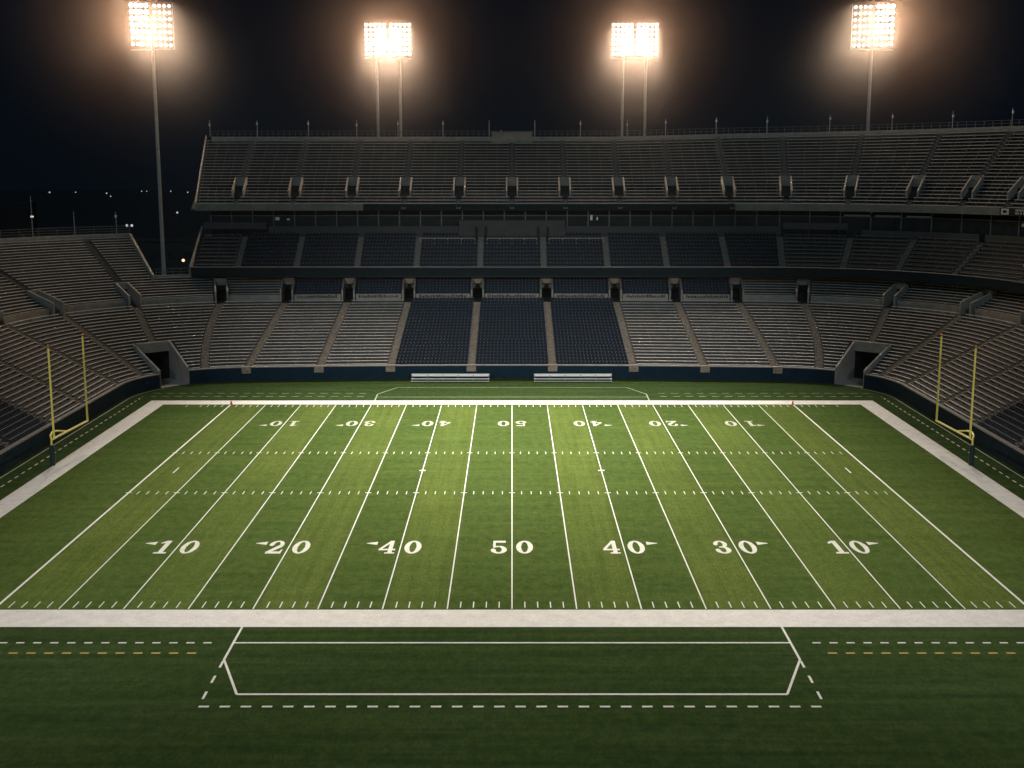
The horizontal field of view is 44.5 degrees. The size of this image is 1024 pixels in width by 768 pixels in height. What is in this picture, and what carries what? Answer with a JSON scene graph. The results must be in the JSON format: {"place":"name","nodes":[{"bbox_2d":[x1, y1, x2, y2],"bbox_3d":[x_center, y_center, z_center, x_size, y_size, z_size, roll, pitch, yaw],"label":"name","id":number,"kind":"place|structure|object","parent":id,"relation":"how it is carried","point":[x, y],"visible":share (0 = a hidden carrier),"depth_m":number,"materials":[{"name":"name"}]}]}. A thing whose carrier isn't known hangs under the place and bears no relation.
{"place":"outdoors","nodes":[
{"label":"outdoors","id":0,"kind":"place"},
{"bbox_2d":[0,190,854,369],"bbox_3d":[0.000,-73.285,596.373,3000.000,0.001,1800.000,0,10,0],"label":"ground","id":1,"kind":"structure","parent":0,"point":[91,208],"depth_m":824.08,"materials":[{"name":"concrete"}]},
{"bbox_2d":[0,202,37,236],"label":"scoreboard","id":2,"kind":"object","parent":1,"relation":"on","point":[14,216],"visible":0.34,"depth_m":247.38,"materials":[{"name":"metal"}]},
{"bbox_2d":[129,3,174,274],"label":"floodlight tower","id":3,"kind":"structure","parent":1,"relation":"on","point":[151,18],"depth_m":223.37,"materials":[{"name":"metal"}]},
{"bbox_2d":[133,234,207,274],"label":"building","id":4,"kind":"structure","parent":1,"relation":"on","point":[179,248],"depth_m":261.29,"materials":[{"name":"concrete"}]},
{"bbox_2d":[151,251,158,258],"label":"window","id":5,"kind":"structure","parent":4,"relation":"in","point":[154,254],"depth_m":261.29,"materials":[{"name":"glass"}]},
{"bbox_2d":[167,251,174,258],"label":"window","id":6,"kind":"structure","parent":4,"relation":"in","point":[171,254],"depth_m":261.23,"materials":[{"name":"glass"}]},
{"bbox_2d":[184,251,191,258],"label":"window","id":7,"kind":"structure","parent":4,"relation":"in","point":[187,254],"depth_m":261.26,"materials":[{"name":"glass"}]},
{"bbox_2d":[364,22,411,136],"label":"floodlight tower","id":8,"kind":"structure","parent":1,"relation":"on","point":[376,34],"depth_m":227.89,"materials":[{"name":"metal"}]},
{"bbox_2d":[611,22,658,135],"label":"floodlight tower","id":9,"kind":"structure","parent":1,"relation":"on","point":[646,29],"depth_m":227.92,"materials":[{"name":"metal"}]},
{"bbox_2d":[850,4,894,130],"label":"floodlight tower","id":10,"kind":"structure","parent":1,"relation":"on","point":[871,26],"depth_m":227.50,"materials":[{"name":"metal"}]},
{"bbox_2d":[0,405,1023,608],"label":"playing field","id":11,"kind":"structure","parent":0,"point":[48,522],"depth_m":114.89,"materials":[{"name":"green plant"}]},
{"bbox_2d":[0,405,229,603],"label":"yard line","id":12,"kind":"object","parent":11,"relation":"on","point":[24,582],"visible":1,"depth_m":113.56,"materials":[{"name":"white paint"}]},
{"bbox_2d":[58,415,254,608],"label":"yard line","id":13,"kind":"object","parent":11,"relation":"on","point":[152,516],"visible":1,"depth_m":112.61,"materials":[{"name":"white paint"}]},
{"bbox_2d":[146,541,199,553],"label":"yard number","id":14,"kind":"object","parent":11,"relation":"on","point":[182,548],"visible":1,"depth_m":105.57,"materials":[{"name":"paint"}]},
{"bbox_2d":[123,405,300,608],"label":"yard line","id":15,"kind":"object","parent":11,"relation":"on","point":[203,516],"visible":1,"depth_m":112.77,"materials":[{"name":"white paint"}]},
{"bbox_2d":[188,405,335,608],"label":"yard line","id":16,"kind":"object","parent":11,"relation":"on","point":[254,517],"visible":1,"depth_m":112.77,"materials":[{"name":"white paint"}]},
{"bbox_2d":[261,421,298,425],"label":"yard number","id":17,"kind":"object","parent":11,"relation":"on","point":[280,422],"visible":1,"depth_m":155.23,"materials":[{"name":"paint"}]},
{"bbox_2d":[256,541,309,553],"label":"yard number","id":18,"kind":"object","parent":11,"relation":"on","point":[294,548],"visible":1,"depth_m":105.30,"materials":[{"name":"paint"}]},
{"bbox_2d":[253,405,370,608],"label":"yard line","id":19,"kind":"object","parent":11,"relation":"on","point":[306,517],"visible":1,"depth_m":112.77,"materials":[{"name":"white paint"}]},
{"bbox_2d":[337,421,374,425],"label":"yard number","id":20,"kind":"object","parent":11,"relation":"on","point":[355,423],"visible":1,"depth_m":155.23,"materials":[{"name":"paint"}]},
{"bbox_2d":[317,405,406,608],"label":"yard line","id":21,"kind":"object","parent":11,"relation":"on","point":[357,516],"visible":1,"depth_m":113.08,"materials":[{"name":"white paint"}]},
{"bbox_2d":[367,541,421,553],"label":"yard number","id":22,"kind":"object","parent":11,"relation":"on","point":[406,547],"visible":1,"depth_m":105.30,"materials":[{"name":"paint"}]},
{"bbox_2d":[382,405,441,608],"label":"yard line","id":23,"kind":"object","parent":11,"relation":"on","point":[409,517],"visible":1,"depth_m":112.61,"materials":[{"name":"white paint"}]},
{"bbox_2d":[414,421,450,425],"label":"yard number","id":24,"kind":"object","parent":11,"relation":"on","point":[431,423],"visible":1,"depth_m":155.23,"materials":[{"name":"paint"}]},
{"bbox_2d":[447,405,476,608],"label":"yard line","id":25,"kind":"object","parent":11,"relation":"on","point":[460,516],"visible":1,"depth_m":112.61,"materials":[{"name":"white paint"}]},
{"bbox_2d":[0,401,1023,625],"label":"field border","id":26,"kind":"object","parent":11,"relation":"on","point":[32,487],"visible":1,"depth_m":89.53,"materials":[{"name":"paint"}]},
{"bbox_2d":[0,610,1023,626],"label":"sideline edge","id":27,"kind":"object","parent":26,"relation":"on","point":[511,610],"visible":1,"depth_m":88.96,"materials":[{"name":"white paint"}]},
{"bbox_2d":[8,405,1015,607],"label":"hash marks","id":28,"kind":"object","parent":11,"relation":"on","point":[502,493],"visible":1,"depth_m":122.47,"materials":[{"name":"white paint"}]},
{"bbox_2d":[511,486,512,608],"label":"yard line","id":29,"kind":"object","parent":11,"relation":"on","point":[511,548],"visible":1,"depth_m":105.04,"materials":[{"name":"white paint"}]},
{"bbox_2d":[491,541,532,553],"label":"yard number","id":30,"kind":"object","parent":11,"relation":"on","point":[518,547],"visible":1,"depth_m":105.30,"materials":[{"name":"paint"}]},
{"bbox_2d":[498,421,525,425],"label":"yard number","id":31,"kind":"object","parent":11,"relation":"on","point":[507,423],"visible":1,"depth_m":155.23,"materials":[{"name":"paint"}]},
{"bbox_2d":[547,405,576,608],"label":"yard line","id":32,"kind":"object","parent":11,"relation":"on","point":[563,516],"visible":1,"depth_m":112.61,"materials":[{"name":"white paint"}]},
{"bbox_2d":[574,421,609,425],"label":"yard number","id":33,"kind":"object","parent":11,"relation":"on","point":[583,423],"visible":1,"depth_m":155.23,"materials":[{"name":"paint"}]},
{"bbox_2d":[582,405,641,608],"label":"yard line","id":34,"kind":"object","parent":11,"relation":"on","point":[614,517],"visible":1,"depth_m":112.61,"materials":[{"name":"white paint"}]},
{"bbox_2d":[603,541,656,553],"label":"yard number","id":35,"kind":"object","parent":11,"relation":"on","point":[630,547],"visible":1,"depth_m":105.30,"materials":[{"name":"paint"}]},
{"bbox_2d":[617,405,706,608],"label":"yard line","id":36,"kind":"object","parent":11,"relation":"on","point":[666,516],"visible":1,"depth_m":113.08,"materials":[{"name":"white paint"}]},
{"bbox_2d":[649,421,686,425],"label":"yard number","id":37,"kind":"object","parent":11,"relation":"on","point":[658,423],"visible":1,"depth_m":155.23,"materials":[{"name":"paint"}]},
{"bbox_2d":[653,405,770,608],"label":"yard line","id":38,"kind":"object","parent":11,"relation":"on","point":[717,517],"visible":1,"depth_m":112.77,"materials":[{"name":"white paint"}]},
{"bbox_2d":[713,541,767,553],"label":"yard number","id":39,"kind":"object","parent":11,"relation":"on","point":[742,547],"visible":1,"depth_m":105.30,"materials":[{"name":"paint"}]},
{"bbox_2d":[725,421,762,425],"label":"yard number","id":40,"kind":"object","parent":11,"relation":"on","point":[735,424],"visible":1,"depth_m":155.23,"materials":[{"name":"paint"}]},
{"bbox_2d":[688,405,835,608],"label":"yard line","id":41,"kind":"object","parent":11,"relation":"on","point":[769,517],"visible":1,"depth_m":112.77,"materials":[{"name":"white paint"}]},
{"bbox_2d":[723,405,900,608],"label":"yard line","id":42,"kind":"object","parent":11,"relation":"on","point":[820,516],"visible":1,"depth_m":112.61,"materials":[{"name":"white paint"}]},
{"bbox_2d":[827,541,877,553],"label":"yard number","id":43,"kind":"object","parent":11,"relation":"on","point":[851,544],"visible":1,"depth_m":105.57,"materials":[{"name":"paint"}]},
{"bbox_2d":[769,415,965,608],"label":"yard line","id":44,"kind":"object","parent":11,"relation":"on","point":[871,516],"visible":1,"depth_m":112.61,"materials":[{"name":"white paint"}]},
{"bbox_2d":[794,405,1023,603],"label":"yard line","id":45,"kind":"object","parent":11,"relation":"on","point":[999,582],"visible":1,"depth_m":113.56,"materials":[{"name":"white paint"}]},
{"bbox_2d":[0,379,1023,767],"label":"grass surround","id":46,"kind":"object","parent":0,"point":[148,709],"visible":0.33,"depth_m":77.46,"materials":[{"name":"green plant"}]},
{"bbox_2d":[47,334,88,465],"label":"goalpost","id":47,"kind":"object","parent":46,"relation":"on","point":[52,453],"visible":1,"depth_m":133.72,"materials":[{"name":"yellow metal"}]},
{"bbox_2d":[0,373,159,473],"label":"field wall","id":48,"kind":"structure","parent":46,"relation":"on","point":[16,452],"depth_m":152.13,"materials":[{"name":"blue paint"}]},
{"bbox_2d":[1,389,158,477],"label":"warning line","id":49,"kind":"object","parent":46,"relation":"on","point":[70,434],"visible":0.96,"depth_m":148.73,"materials":[{"name":"yellow paint"}]},
{"bbox_2d":[411,374,488,382],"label":"team bench","id":50,"kind":"object","parent":46,"relation":"on","point":[442,381],"visible":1,"depth_m":184.61,"materials":[{"name":"silver metal"}]},
{"bbox_2d":[0,226,1023,449],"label":"bowl","id":51,"kind":"object","parent":46,"relation":"on","point":[120,306],"visible":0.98,"depth_m":191.76,"materials":[{"name":"concrete"}]},
{"bbox_2d":[30,196,33,236],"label":"rim pole","id":52,"kind":"object","parent":51,"relation":"on","point":[31,216],"visible":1,"depth_m":200.25,"materials":[{"name":"metal"}]},
{"bbox_2d":[189,226,1023,293],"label":"deck","id":53,"kind":"structure","parent":51,"relation":"on","point":[994,266],"depth_m":205.16,"materials":[{"name":"concrete"}]},
{"bbox_2d":[204,186,1023,244],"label":"suite level","id":54,"kind":"object","parent":53,"relation":"on","point":[973,228],"visible":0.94,"depth_m":210.79,"materials":[{"name":"concrete"}]},
{"bbox_2d":[210,211,231,235],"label":"window frame","id":55,"kind":"structure","parent":54,"relation":"in","point":[213,218],"depth_m":211.75,"materials":[{"name":"metal"}]},
{"bbox_2d":[231,211,252,235],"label":"window frame","id":56,"kind":"structure","parent":54,"relation":"in","point":[234,218],"depth_m":211.75,"materials":[{"name":"metal"}]},
{"bbox_2d":[252,211,272,235],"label":"window frame","id":57,"kind":"structure","parent":54,"relation":"in","point":[255,218],"depth_m":211.75,"materials":[{"name":"metal"}]},
{"bbox_2d":[273,211,293,225],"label":"window frame","id":58,"kind":"structure","parent":54,"relation":"in","point":[278,220],"depth_m":211.75,"materials":[{"name":"glass"}]},
{"bbox_2d":[294,211,314,225],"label":"window frame","id":59,"kind":"structure","parent":54,"relation":"in","point":[299,220],"depth_m":211.75,"materials":[{"name":"glass"}]},
{"bbox_2d":[315,211,335,225],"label":"window frame","id":60,"kind":"structure","parent":54,"relation":"in","point":[321,220],"depth_m":211.75,"materials":[{"name":"glass"}]},
{"bbox_2d":[336,211,356,225],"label":"window frame","id":61,"kind":"structure","parent":54,"relation":"in","point":[341,220],"depth_m":211.75,"materials":[{"name":"glass"}]},
{"bbox_2d":[357,211,377,225],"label":"window frame","id":62,"kind":"structure","parent":54,"relation":"in","point":[362,220],"depth_m":211.75,"materials":[{"name":"glass"}]},
{"bbox_2d":[378,211,398,225],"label":"window frame","id":63,"kind":"structure","parent":54,"relation":"in","point":[383,220],"depth_m":211.75,"materials":[{"name":"glass"}]},
{"bbox_2d":[399,211,419,225],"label":"window frame","id":64,"kind":"structure","parent":54,"relation":"in","point":[404,220],"depth_m":211.75,"materials":[{"name":"glass"}]},
{"bbox_2d":[420,211,440,225],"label":"window frame","id":65,"kind":"structure","parent":54,"relation":"in","point":[425,220],"depth_m":211.75,"materials":[{"name":"glass"}]},
{"bbox_2d":[441,211,461,225],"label":"window frame","id":66,"kind":"structure","parent":54,"relation":"in","point":[446,220],"depth_m":211.70,"materials":[{"name":"glass"}]},
{"bbox_2d":[462,211,482,219],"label":"window frame","id":67,"kind":"structure","parent":54,"relation":"in","point":[464,217],"depth_m":211.65,"materials":[{"name":"metal"}]},
{"bbox_2d":[483,211,503,219],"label":"window frame","id":68,"kind":"structure","parent":54,"relation":"in","point":[485,217],"depth_m":211.65,"materials":[{"name":"metal"}]},
{"bbox_2d":[504,211,524,219],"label":"window frame","id":69,"kind":"structure","parent":54,"relation":"in","point":[506,217],"depth_m":211.65,"materials":[{"name":"metal"}]},
{"bbox_2d":[525,211,545,219],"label":"window frame","id":70,"kind":"structure","parent":54,"relation":"in","point":[527,217],"depth_m":211.65,"materials":[{"name":"metal"}]},
{"bbox_2d":[546,211,566,225],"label":"window frame","id":71,"kind":"structure","parent":54,"relation":"in","point":[548,217],"depth_m":211.65,"materials":[{"name":"glass"}]},
{"bbox_2d":[567,211,587,225],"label":"window frame","id":72,"kind":"structure","parent":54,"relation":"in","point":[572,220],"depth_m":211.75,"materials":[{"name":"glass"}]},
{"bbox_2d":[588,211,608,225],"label":"window frame","id":73,"kind":"structure","parent":54,"relation":"in","point":[593,220],"depth_m":211.75,"materials":[{"name":"glass"}]},
{"bbox_2d":[191,119,1023,270],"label":"deck","id":74,"kind":"structure","parent":54,"relation":"on","point":[976,158],"depth_m":215.33,"materials":[{"name":"concrete"}]},
{"bbox_2d":[491,130,532,142],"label":"camera cabin","id":75,"kind":"object","parent":74,"relation":"on","point":[511,137],"visible":1,"depth_m":223.80,"materials":[{"name":"metal"}]},
{"bbox_2d":[608,211,629,225],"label":"window frame","id":76,"kind":"structure","parent":54,"relation":"in","point":[614,220],"depth_m":211.75,"materials":[{"name":"glass"}]},
{"bbox_2d":[629,211,650,225],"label":"window frame","id":77,"kind":"structure","parent":54,"relation":"in","point":[634,220],"depth_m":211.75,"materials":[{"name":"glass"}]},
{"bbox_2d":[650,211,671,225],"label":"window frame","id":78,"kind":"structure","parent":54,"relation":"in","point":[655,220],"depth_m":211.75,"materials":[{"name":"glass"}]},
{"bbox_2d":[671,211,692,225],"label":"window frame","id":79,"kind":"structure","parent":54,"relation":"in","point":[676,220],"depth_m":211.70,"materials":[{"name":"glass"}]},
{"bbox_2d":[692,211,713,225],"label":"window frame","id":80,"kind":"structure","parent":54,"relation":"in","point":[698,220],"depth_m":211.70,"materials":[{"name":"glass"}]},
{"bbox_2d":[713,211,734,225],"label":"window frame","id":81,"kind":"structure","parent":54,"relation":"in","point":[720,220],"depth_m":211.73,"materials":[{"name":"glass"}]},
{"bbox_2d":[734,211,755,225],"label":"window frame","id":82,"kind":"structure","parent":54,"relation":"in","point":[739,220],"depth_m":211.75,"materials":[{"name":"glass"}]},
{"bbox_2d":[756,211,778,225],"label":"window frame","id":83,"kind":"structure","parent":54,"relation":"in","point":[761,220],"depth_m":211.60,"materials":[{"name":"glass"}]},
{"bbox_2d":[779,211,808,235],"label":"window frame","id":84,"kind":"structure","parent":54,"relation":"in","point":[782,218],"depth_m":211.19,"materials":[{"name":"metal"}]},
{"bbox_2d":[808,211,839,236],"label":"window frame","id":85,"kind":"structure","parent":54,"relation":"in","point":[814,219],"depth_m":210.11,"materials":[{"name":"metal"}]},
{"bbox_2d":[839,211,869,236],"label":"window frame","id":86,"kind":"structure","parent":54,"relation":"in","point":[856,223],"depth_m":208.42,"materials":[{"name":"metal"}]},
{"bbox_2d":[870,212,900,230],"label":"window frame","id":87,"kind":"structure","parent":54,"relation":"in","point":[879,222],"depth_m":206.24,"materials":[{"name":"glass"}]},
{"bbox_2d":[900,213,930,231],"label":"window frame","id":88,"kind":"structure","parent":54,"relation":"in","point":[909,223],"depth_m":203.54,"materials":[{"name":"glass"}]},
{"bbox_2d":[930,213,960,232],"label":"window frame","id":89,"kind":"structure","parent":54,"relation":"in","point":[943,225],"depth_m":200.39,"materials":[{"name":"glass"}]},
{"bbox_2d":[960,214,989,241],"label":"window frame","id":90,"kind":"structure","parent":54,"relation":"in","point":[968,226],"depth_m":196.70,"materials":[{"name":"metal"}]},
{"bbox_2d":[989,215,1018,235],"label":"window frame","id":91,"kind":"structure","parent":54,"relation":"in","point":[997,227],"depth_m":192.99,"materials":[{"name":"metal"}]},
{"bbox_2d":[1018,216,1023,236],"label":"window frame","id":92,"kind":"structure","parent":54,"relation":"in","point":[1021,223],"depth_m":190.37,"materials":[{"name":"metal"}]},
{"bbox_2d":[189,364,834,383],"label":"field wall","id":93,"kind":"structure","parent":46,"relation":"on","point":[511,371],"depth_m":186.63,"materials":[{"name":"blue paint"}]},
{"bbox_2d":[0,387,1023,706],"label":"sideline box lines","id":94,"kind":"object","parent":46,"relation":"on","point":[516,693],"visible":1,"depth_m":82.61,"materials":[{"name":"white paint"}]},
{"bbox_2d":[534,374,611,382],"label":"team bench","id":95,"kind":"object","parent":46,"relation":"on","point":[580,378],"visible":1,"depth_m":184.61,"materials":[{"name":"white paint"}]},
{"bbox_2d":[864,373,1023,473],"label":"field wall","id":96,"kind":"structure","parent":46,"relation":"on","point":[1007,452],"depth_m":152.13,"materials":[{"name":"blue paint"}]},
{"bbox_2d":[865,389,1022,477],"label":"warning line","id":97,"kind":"object","parent":46,"relation":"on","point":[953,434],"visible":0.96,"depth_m":148.73,"materials":[{"name":"yellow paint"}]},
{"bbox_2d":[935,334,976,465],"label":"goalpost","id":98,"kind":"object","parent":46,"relation":"on","point":[971,453],"visible":1,"depth_m":133.72,"materials":[{"name":"yellow metal"}]},
{"bbox_2d":[0,0,1023,189],"label":"sky","id":99,"kind":"structure","parent":0,"point":[77,103],"materials":[{"name":"black"}]}
]}

